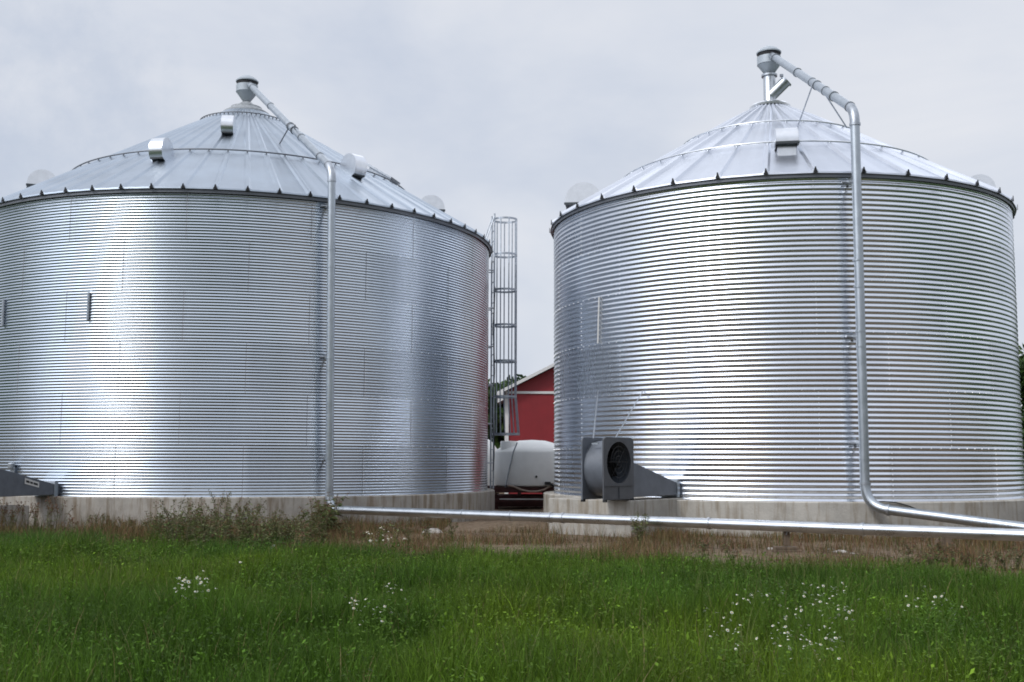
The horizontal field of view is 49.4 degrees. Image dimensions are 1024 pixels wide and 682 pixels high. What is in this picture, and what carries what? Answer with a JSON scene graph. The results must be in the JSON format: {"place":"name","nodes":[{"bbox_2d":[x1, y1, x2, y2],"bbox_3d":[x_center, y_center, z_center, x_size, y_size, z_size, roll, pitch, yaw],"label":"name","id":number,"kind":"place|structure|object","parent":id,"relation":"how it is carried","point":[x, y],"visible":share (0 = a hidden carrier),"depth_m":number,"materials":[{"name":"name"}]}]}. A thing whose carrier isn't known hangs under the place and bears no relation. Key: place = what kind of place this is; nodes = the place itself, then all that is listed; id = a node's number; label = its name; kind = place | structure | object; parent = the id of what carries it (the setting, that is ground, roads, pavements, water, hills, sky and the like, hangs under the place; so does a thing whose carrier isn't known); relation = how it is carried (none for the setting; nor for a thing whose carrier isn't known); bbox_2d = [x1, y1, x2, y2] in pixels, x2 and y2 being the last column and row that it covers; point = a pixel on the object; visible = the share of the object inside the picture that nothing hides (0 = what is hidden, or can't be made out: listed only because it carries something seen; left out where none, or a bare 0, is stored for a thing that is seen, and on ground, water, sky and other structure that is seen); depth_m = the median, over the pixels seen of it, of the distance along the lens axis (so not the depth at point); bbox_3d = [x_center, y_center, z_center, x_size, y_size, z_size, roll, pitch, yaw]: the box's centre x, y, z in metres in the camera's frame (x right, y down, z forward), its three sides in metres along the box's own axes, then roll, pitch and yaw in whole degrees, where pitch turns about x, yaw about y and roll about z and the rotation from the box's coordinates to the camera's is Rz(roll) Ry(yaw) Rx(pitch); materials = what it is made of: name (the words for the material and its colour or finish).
{"place":"outdoors","nodes":[
{"label":"outdoors","id":0,"kind":"place"},
{"bbox_2d":[487,439,496,485],"bbox_3d":[-1.394,4.412,38.247,2.000,2.366,2.000,0,-6,0],"label":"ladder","id":1,"kind":"object","parent":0,"point":[488,464],"visible":0.02,"depth_m":37.55,"materials":[{"name":"silver metal"}]},
{"bbox_2d":[0,523,1023,681],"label":"grass","id":2,"kind":"structure","parent":0,"point":[81,597],"depth_m":8.86,"materials":[{"name":"green plant"}]},
{"bbox_2d":[0,493,1023,681],"bbox_3d":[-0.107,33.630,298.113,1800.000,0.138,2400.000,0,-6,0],"label":"ground","id":3,"kind":"structure","parent":0,"point":[476,525],"depth_m":18.96,"materials":[{"name":"plant"}]},
{"bbox_2d":[0,505,28,529],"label":"fan pad","id":4,"kind":"object","parent":3,"relation":"on","point":[19,515],"visible":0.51,"depth_m":22.44,"materials":[{"name":"concrete"}]},
{"bbox_2d":[0,501,28,528],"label":"tall weed","id":5,"kind":"object","parent":3,"relation":"on","point":[12,515],"visible":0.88,"depth_m":21.32,"materials":[{"name":"green plant"}]},
{"bbox_2d":[16,501,38,531],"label":"tall weed","id":6,"kind":"object","parent":3,"relation":"on","point":[23,513],"visible":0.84,"depth_m":21.55,"materials":[{"name":"green plant"}]},
{"bbox_2d":[30,503,41,533],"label":"tall weed","id":7,"kind":"object","parent":3,"relation":"on","point":[37,511],"visible":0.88,"depth_m":21.20,"materials":[{"name":"green plant"}]},
{"bbox_2d":[43,496,53,532],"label":"tall weed","id":8,"kind":"object","parent":3,"relation":"on","point":[48,513],"visible":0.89,"depth_m":21.19,"materials":[{"name":"green plant"}]},
{"bbox_2d":[51,497,77,535],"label":"tall weed","id":9,"kind":"object","parent":3,"relation":"on","point":[56,520],"visible":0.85,"depth_m":21.21,"materials":[{"name":"green plant"}]},
{"bbox_2d":[63,514,78,535],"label":"tall weed","id":10,"kind":"object","parent":3,"relation":"on","point":[71,520],"visible":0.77,"depth_m":19.40,"materials":[{"name":"green plant"}]},
{"bbox_2d":[141,511,165,539],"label":"tall weed","id":11,"kind":"object","parent":3,"relation":"on","point":[154,525],"visible":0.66,"depth_m":17.96,"materials":[{"name":"green plant"}]},
{"bbox_2d":[144,511,163,535],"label":"tall weed","id":12,"kind":"object","parent":3,"relation":"on","point":[157,518],"visible":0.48,"depth_m":18.99,"materials":[{"name":"green plant"}]},
{"bbox_2d":[153,499,186,544],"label":"tall weed","id":13,"kind":"object","parent":3,"relation":"on","point":[166,528],"visible":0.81,"depth_m":16.06,"materials":[{"name":"green plant"}]},
{"bbox_2d":[158,494,191,542],"bbox_3d":[-5.015,2.737,16.447,0.500,0.996,0.536,3,-7,-25],"label":"tall weed","id":14,"kind":"object","parent":3,"relation":"on","point":[169,523],"visible":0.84,"depth_m":16.38,"materials":[{"name":"green plant"}]},
{"bbox_2d":[160,504,202,546],"bbox_3d":[-4.814,2.802,16.314,0.314,0.842,0.674,-4,-8,35],"label":"tall weed","id":15,"kind":"object","parent":3,"relation":"on","point":[188,527],"visible":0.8,"depth_m":16.33,"materials":[{"name":"green plant"}]},
{"bbox_2d":[171,501,194,532],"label":"tall weed","id":16,"kind":"object","parent":3,"relation":"on","point":[183,523],"visible":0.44,"depth_m":20.04,"materials":[{"name":"green plant"}]},
{"bbox_2d":[186,513,211,539],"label":"tall weed","id":17,"kind":"object","parent":3,"relation":"on","point":[205,520],"visible":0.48,"depth_m":16.94,"materials":[{"name":"green plant"}]},
{"bbox_2d":[188,494,220,542],"bbox_3d":[-4.632,2.791,16.777,0.404,0.966,0.571,0,-6,0],"label":"tall weed","id":18,"kind":"object","parent":3,"relation":"on","point":[210,526],"visible":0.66,"depth_m":16.63,"materials":[{"name":"green plant"}]},
{"bbox_2d":[190,524,221,550],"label":"tall weed","id":19,"kind":"object","parent":3,"relation":"on","point":[202,538],"visible":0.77,"depth_m":15.73,"materials":[{"name":"green plant"}]},
{"bbox_2d":[201,490,232,534],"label":"tall weed","id":20,"kind":"object","parent":3,"relation":"on","point":[224,515],"visible":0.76,"depth_m":19.89,"materials":[{"name":"green plant"}]},
{"bbox_2d":[211,490,227,540],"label":"tall weed","id":21,"kind":"object","parent":3,"relation":"on","point":[216,518],"visible":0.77,"depth_m":18.35,"materials":[{"name":"green plant"}]},
{"bbox_2d":[210,496,243,541],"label":"tall weed","id":22,"kind":"object","parent":3,"relation":"on","point":[228,523],"visible":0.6,"depth_m":19.05,"materials":[{"name":"green plant"}]},
{"bbox_2d":[218,525,241,548],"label":"tall weed","id":23,"kind":"object","parent":3,"relation":"on","point":[232,537],"visible":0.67,"depth_m":17.12,"materials":[{"name":"green plant"}]},
{"bbox_2d":[226,515,252,542],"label":"tall weed","id":24,"kind":"object","parent":3,"relation":"on","point":[245,525],"visible":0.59,"depth_m":18.01,"materials":[{"name":"green plant"}]},
{"bbox_2d":[234,502,252,539],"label":"tall weed","id":25,"kind":"object","parent":3,"relation":"on","point":[240,532],"visible":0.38,"depth_m":19.25,"materials":[{"name":"green plant"}]},
{"bbox_2d":[0,101,494,528],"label":"grain bin","id":26,"kind":"object","parent":3,"relation":"on","point":[163,317],"visible":0.98,"depth_m":24.26,"materials":[{"name":"grey metal"}]},
{"bbox_2d":[0,469,58,496],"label":"aeration fan","id":27,"kind":"object","parent":26,"relation":"attached to","point":[13,484],"visible":1,"depth_m":22.74},
{"bbox_2d":[236,75,258,101],"bbox_3d":[-7.441,-7.087,31.258,0.630,0.750,0.630,0,-6,0],"label":"cyclone receiver","id":28,"kind":"object","parent":26,"relation":"on","point":[244,92],"visible":0.86,"depth_m":31.04,"materials":[{"name":"silver metal"}]},
{"bbox_2d":[485,213,519,488],"bbox_3d":[-0.340,0.259,31.969,1.168,7.883,0.804,1,-6,-12],"label":"caged ladder","id":29,"kind":"object","parent":26,"relation":"attached to","point":[491,385],"visible":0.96,"depth_m":32.00,"materials":[{"name":"metal"}]},
{"bbox_2d":[247,82,1023,540],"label":"grain pipe","id":30,"kind":"object","parent":26,"relation":"attached to","point":[1001,534],"visible":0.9,"depth_m":20.36,"materials":[{"name":"metal"}]},
{"bbox_2d":[237,497,261,543],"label":"tall weed","id":31,"kind":"object","parent":3,"relation":"on","point":[249,519],"visible":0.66,"depth_m":18.22,"materials":[{"name":"green plant"}]},
{"bbox_2d":[235,497,266,543],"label":"tall weed","id":32,"kind":"object","parent":3,"relation":"on","point":[251,515],"visible":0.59,"depth_m":18.37,"materials":[{"name":"green plant"}]},
{"bbox_2d":[233,506,276,547],"bbox_3d":[-3.658,2.808,16.115,0.438,0.794,0.653,-3,-7,29],"label":"tall weed","id":33,"kind":"object","parent":3,"relation":"on","point":[268,526],"visible":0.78,"depth_m":16.14,"materials":[{"name":"green plant"}]},
{"bbox_2d":[247,506,269,540],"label":"tall weed","id":34,"kind":"object","parent":3,"relation":"on","point":[257,522],"visible":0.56,"depth_m":17.79,"materials":[{"name":"green plant"}]},
{"bbox_2d":[257,506,280,546],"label":"tall weed","id":35,"kind":"object","parent":3,"relation":"on","point":[275,512],"visible":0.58,"depth_m":17.56,"materials":[{"name":"green plant"}]},
{"bbox_2d":[265,522,285,545],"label":"tall weed","id":36,"kind":"object","parent":3,"relation":"on","point":[271,539],"visible":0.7,"depth_m":16.74,"materials":[{"name":"green plant"}]},
{"bbox_2d":[270,517,284,541],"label":"tall weed","id":37,"kind":"object","parent":3,"relation":"on","point":[276,529],"visible":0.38,"depth_m":17.59,"materials":[{"name":"green plant"}]},
{"bbox_2d":[279,520,294,544],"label":"tall weed","id":38,"kind":"object","parent":3,"relation":"on","point":[285,534],"visible":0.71,"depth_m":17.85,"materials":[{"name":"green plant"}]},
{"bbox_2d":[278,517,305,543],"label":"tall weed","id":39,"kind":"object","parent":3,"relation":"on","point":[298,524],"visible":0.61,"depth_m":17.89,"materials":[{"name":"green plant"}]},
{"bbox_2d":[279,509,306,539],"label":"tall weed","id":40,"kind":"object","parent":3,"relation":"on","point":[288,520],"visible":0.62,"depth_m":19.23,"materials":[{"name":"green plant"}]},
{"bbox_2d":[290,523,308,540],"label":"tall weed","id":41,"kind":"object","parent":3,"relation":"on","point":[305,528],"visible":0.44,"depth_m":16.78,"materials":[{"name":"green plant"}]},
{"bbox_2d":[297,526,314,548],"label":"tall weed","id":42,"kind":"object","parent":3,"relation":"on","point":[311,530],"visible":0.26,"depth_m":16.76,"materials":[{"name":"green plant"}]},
{"bbox_2d":[293,523,320,549],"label":"tall weed","id":43,"kind":"object","parent":3,"relation":"on","point":[304,535],"visible":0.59,"depth_m":15.36,"materials":[{"name":"green plant"}]},
{"bbox_2d":[299,497,331,530],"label":"tall weed","id":44,"kind":"object","parent":3,"relation":"on","point":[306,521],"visible":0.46,"depth_m":20.97,"materials":[{"name":"green plant"}]},
{"bbox_2d":[306,518,324,539],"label":"tall weed","id":45,"kind":"object","parent":3,"relation":"on","point":[310,526],"visible":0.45,"depth_m":19.26,"materials":[{"name":"green plant"}]},
{"bbox_2d":[305,501,335,532],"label":"tall weed","id":46,"kind":"object","parent":3,"relation":"on","point":[321,513],"visible":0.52,"depth_m":20.73,"materials":[{"name":"green plant"}]},
{"bbox_2d":[312,500,330,541],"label":"tall weed","id":47,"kind":"object","parent":3,"relation":"on","point":[318,521],"visible":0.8,"depth_m":18.73,"materials":[{"name":"green plant"}]},
{"bbox_2d":[315,525,328,546],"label":"tall weed","id":48,"kind":"object","parent":3,"relation":"on","point":[323,537],"visible":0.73,"depth_m":17.95,"materials":[{"name":"green plant"}]},
{"bbox_2d":[311,494,339,531],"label":"tall weed","id":49,"kind":"object","parent":3,"relation":"on","point":[333,521],"visible":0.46,"depth_m":21.33,"materials":[{"name":"green plant"}]},
{"bbox_2d":[315,491,349,532],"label":"tall weed","id":50,"kind":"object","parent":3,"relation":"on","point":[335,513],"visible":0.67,"depth_m":21.69,"materials":[{"name":"green plant"}]},
{"bbox_2d":[340,515,355,543],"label":"tall weed","id":51,"kind":"object","parent":3,"relation":"on","point":[351,527],"visible":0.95,"depth_m":19.08,"materials":[{"name":"green plant"}]},
{"bbox_2d":[351,603,364,651],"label":"daisy plant","id":52,"kind":"object","parent":3,"relation":"on","point":[356,624],"visible":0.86,"depth_m":8.12,"materials":[{"name":"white plant"}]},
{"bbox_2d":[359,530,371,547],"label":"tall weed","id":53,"kind":"object","parent":3,"relation":"on","point":[363,535],"visible":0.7,"depth_m":18.26,"materials":[{"name":"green plant"}]},
{"bbox_2d":[359,599,377,643],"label":"daisy plant","id":54,"kind":"object","parent":3,"relation":"on","point":[366,618],"visible":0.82,"depth_m":8.40,"materials":[{"name":"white plant"}]},
{"bbox_2d":[375,522,387,542],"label":"tall weed","id":55,"kind":"object","parent":3,"relation":"on","point":[379,529],"visible":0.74,"depth_m":19.21,"materials":[{"name":"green plant"}]},
{"bbox_2d":[372,605,391,666],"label":"daisy plant","id":56,"kind":"object","parent":3,"relation":"on","point":[379,632],"visible":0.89,"depth_m":7.71,"materials":[{"name":"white plant"}]},
{"bbox_2d":[385,519,403,545],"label":"tall weed","id":57,"kind":"object","parent":3,"relation":"on","point":[399,527],"visible":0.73,"depth_m":18.63,"materials":[{"name":"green plant"}]},
{"bbox_2d":[420,523,432,540],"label":"tall weed","id":58,"kind":"object","parent":3,"relation":"on","point":[425,530],"visible":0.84,"depth_m":20.45,"materials":[{"name":"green plant"}]},
{"bbox_2d":[443,518,458,540],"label":"tall weed","id":59,"kind":"object","parent":3,"relation":"on","point":[450,524],"visible":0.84,"depth_m":20.18,"materials":[{"name":"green plant"}]},
{"bbox_2d":[487,382,504,448],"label":"tree","id":60,"kind":"object","parent":3,"relation":"on","point":[498,439],"visible":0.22,"depth_m":54.70,"materials":[{"name":"green plant"}]},
{"bbox_2d":[492,374,526,394],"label":"tree","id":61,"kind":"object","parent":3,"relation":"on","point":[518,379],"depth_m":63.77,"materials":[{"name":"green plant"}]},
{"bbox_2d":[487,486,554,508],"bbox_3d":[0.627,4.876,34.677,3.000,0.679,2.400,0,-6,0],"label":"tank frame","id":62,"kind":"object","parent":3,"relation":"on","point":[519,499],"visible":0.47,"depth_m":33.68,"materials":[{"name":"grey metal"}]},
{"bbox_2d":[494,440,554,491],"bbox_3d":[0.630,3.885,34.712,2.360,1.594,2.503,0,-6,0],"label":"water tank","id":63,"kind":"object","parent":62,"relation":"on","point":[524,463],"visible":0.94,"depth_m":33.74,"materials":[{"name":"white plastic"}]},
{"bbox_2d":[497,363,554,493],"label":"red barn","id":64,"kind":"structure","parent":3,"relation":"on","point":[535,397],"depth_m":45.95,"materials":[{"name":"red wood"}]},
{"bbox_2d":[549,497,682,536],"bbox_3d":[2.375,3.620,22.824,1.920,0.815,2.950,-4,-8,37],"label":"fan pad","id":65,"kind":"object","parent":3,"relation":"on","point":[659,506],"visible":0.31,"depth_m":21.69,"materials":[{"name":"concrete"}]},
{"bbox_2d":[581,391,679,501],"bbox_3d":[1.804,2.028,22.518,2.217,2.312,3.292,-4,-8,36],"label":"aeration fan","id":66,"kind":"object","parent":65,"relation":"on","point":[611,469],"visible":1,"depth_m":21.12},
{"bbox_2d":[630,513,643,545],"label":"tall weed","id":67,"kind":"object","parent":3,"relation":"on","point":[638,528],"visible":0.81,"depth_m":18.66,"materials":[{"name":"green plant"}]},
{"bbox_2d":[630,513,648,545],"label":"tall weed","id":68,"kind":"object","parent":3,"relation":"on","point":[642,521],"visible":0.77,"depth_m":18.66,"materials":[{"name":"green plant"}]},
{"bbox_2d":[690,538,709,563],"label":"tall weed","id":69,"kind":"object","parent":3,"relation":"on","point":[703,548],"visible":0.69,"depth_m":14.58,"materials":[{"name":"brown plant"}]},
{"bbox_2d":[709,612,722,659],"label":"daisy plant","id":70,"kind":"object","parent":3,"relation":"on","point":[716,639],"visible":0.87,"depth_m":7.35,"materials":[{"name":"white plant"}]},
{"bbox_2d":[704,608,732,661],"bbox_3d":[1.402,2.045,7.559,0.211,0.465,0.056,1,-6,-11],"label":"daisy plant","id":71,"kind":"object","parent":3,"relation":"on","point":[731,612],"visible":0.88,"depth_m":7.56,"materials":[{"name":"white plant"}]},
{"bbox_2d":[711,629,736,681],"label":"daisy plant","id":72,"kind":"object","parent":3,"relation":"on","point":[733,657],"visible":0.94,"depth_m":6.61,"materials":[{"name":"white plant"}]},
{"bbox_2d":[718,619,740,678],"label":"daisy plant","id":73,"kind":"object","parent":3,"relation":"on","point":[726,653],"visible":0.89,"depth_m":6.91,"materials":[{"name":"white plant"}]},
{"bbox_2d":[721,542,743,566],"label":"tall weed","id":74,"kind":"object","parent":3,"relation":"on","point":[727,548],"visible":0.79,"depth_m":15.05,"materials":[{"name":"brown plant"}]},
{"bbox_2d":[727,622,738,680],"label":"daisy plant","id":75,"kind":"object","parent":3,"relation":"on","point":[733,649],"visible":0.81,"depth_m":6.98,"materials":[{"name":"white plant"}]},
{"bbox_2d":[732,632,757,681],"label":"daisy plant","id":76,"kind":"object","parent":3,"relation":"on","point":[739,658],"visible":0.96,"depth_m":6.57,"materials":[{"name":"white plant"}]},
{"bbox_2d":[751,593,770,641],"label":"daisy plant","id":77,"kind":"object","parent":3,"relation":"on","point":[762,635],"visible":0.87,"depth_m":8.60,"materials":[{"name":"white plant"}]},
{"bbox_2d":[773,632,791,681],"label":"daisy plant","id":78,"kind":"object","parent":3,"relation":"on","point":[785,633],"visible":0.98,"depth_m":6.33,"materials":[{"name":"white plant"}]},
{"bbox_2d":[543,100,1023,538],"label":"grain bin","id":79,"kind":"object","parent":3,"relation":"on","point":[704,295],"visible":0.97,"depth_m":22.77,"materials":[{"name":"silver metal"}]},
{"bbox_2d":[756,46,790,100],"bbox_3d":[6.675,-6.792,28.419,0.830,1.522,0.682,0,-6,0],"label":"cyclone receiver","id":80,"kind":"object","parent":79,"relation":"on","point":[768,68],"visible":0.84,"depth_m":28.26,"materials":[{"name":"metal"}]},
{"bbox_2d":[768,52,1023,528],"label":"grain pipe","id":81,"kind":"object","parent":79,"relation":"attached to","point":[859,336],"visible":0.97,"depth_m":21.73,"materials":[{"name":"metal"}]},
{"bbox_2d":[772,532,801,552],"bbox_3d":[4.307,3.096,17.441,0.430,0.574,0.240,0,-6,0],"label":"pipe support","id":82,"kind":"object","parent":3,"relation":"on","point":[786,539],"visible":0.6,"depth_m":17.38,"materials":[{"name":"grey wood"}]},
{"bbox_2d":[772,625,806,679],"bbox_3d":[1.627,1.928,6.553,0.224,0.484,0.092,-5,-8,41],"label":"daisy plant","id":83,"kind":"object","parent":3,"relation":"on","point":[789,654],"visible":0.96,"depth_m":6.55,"materials":[{"name":"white plant"}]},
{"bbox_2d":[786,606,809,668],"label":"daisy plant","id":84,"kind":"object","parent":3,"relation":"on","point":[802,634],"visible":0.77,"depth_m":7.46,"materials":[{"name":"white plant"}]},
{"bbox_2d":[803,585,824,640],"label":"daisy plant","id":85,"kind":"object","parent":3,"relation":"on","point":[815,616],"visible":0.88,"depth_m":8.45,"materials":[{"name":"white plant"}]},
{"bbox_2d":[815,594,840,657],"bbox_3d":[2.309,2.073,7.938,0.250,0.497,0.179,4,-7,-33],"label":"daisy plant","id":86,"kind":"object","parent":3,"relation":"on","point":[838,624],"visible":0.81,"depth_m":7.89,"materials":[{"name":"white plant"}]},
{"bbox_2d":[833,582,847,625],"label":"daisy plant","id":87,"kind":"object","parent":3,"relation":"on","point":[840,602],"visible":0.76,"depth_m":9.25,"materials":[{"name":"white plant"}]},
{"bbox_2d":[894,539,916,565],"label":"tall weed","id":88,"kind":"object","parent":3,"relation":"on","point":[907,548],"visible":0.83,"depth_m":15.10,"materials":[{"name":"brown plant"}]},
{"bbox_2d":[905,595,918,647],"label":"daisy plant","id":89,"kind":"object","parent":3,"relation":"on","point":[912,637],"visible":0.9,"depth_m":8.21,"materials":[{"name":"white plant"}]},
{"bbox_2d":[909,542,944,568],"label":"tall weed","id":90,"kind":"object","parent":3,"relation":"on","point":[930,554],"visible":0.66,"depth_m":14.62,"materials":[{"name":"brown plant"}]},
{"bbox_2d":[922,536,953,566],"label":"tall weed","id":91,"kind":"object","parent":3,"relation":"on","point":[938,544],"visible":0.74,"depth_m":15.28,"materials":[{"name":"brown plant"}]},
{"bbox_2d":[915,590,962,646],"bbox_3d":[3.186,2.133,8.398,0.164,0.484,0.393,6,-8,-43],"label":"daisy plant","id":92,"kind":"object","parent":3,"relation":"on","point":[935,616],"visible":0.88,"depth_m":8.44,"materials":[{"name":"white plant"}]},
{"bbox_2d":[933,538,955,550],"bbox_3d":[7.126,3.351,18.349,0.354,0.320,0.200,0,-6,0],"label":"pipe support","id":93,"kind":"object","parent":3,"relation":"on","point":[946,540],"visible":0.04,"depth_m":18.26,"materials":[{"name":"grey wood"}]},
{"bbox_2d":[940,548,957,568],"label":"tall weed","id":94,"kind":"object","parent":3,"relation":"on","point":[948,554],"visible":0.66,"depth_m":14.67,"materials":[{"name":"brown plant"}]},
{"bbox_2d":[955,548,972,565],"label":"tall weed","id":95,"kind":"object","parent":3,"relation":"on","point":[962,557],"visible":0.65,"depth_m":15.17,"materials":[{"name":"brown plant"}]},
{"bbox_2d":[974,547,991,575],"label":"tall weed","id":96,"kind":"object","parent":3,"relation":"on","point":[981,558],"visible":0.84,"depth_m":13.77,"materials":[{"name":"brown plant"}]},
{"bbox_2d":[991,548,1015,570],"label":"tall weed","id":97,"kind":"object","parent":3,"relation":"on","point":[998,556],"visible":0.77,"depth_m":14.67,"materials":[{"name":"brown plant"}]},
{"bbox_2d":[1007,546,1023,570],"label":"tall weed","id":98,"kind":"object","parent":3,"relation":"on","point":[1019,560],"visible":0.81,"depth_m":14.70,"materials":[{"name":"brown plant"}]},
{"bbox_2d":[1018,343,1023,466],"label":"tree","id":99,"kind":"object","parent":3,"relation":"on","point":[1021,365],"visible":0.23,"depth_m":43.49,"materials":[{"name":"green plant"}]},
{"bbox_2d":[0,0,1023,405],"label":"sky","id":100,"kind":"structure","parent":0,"point":[485,108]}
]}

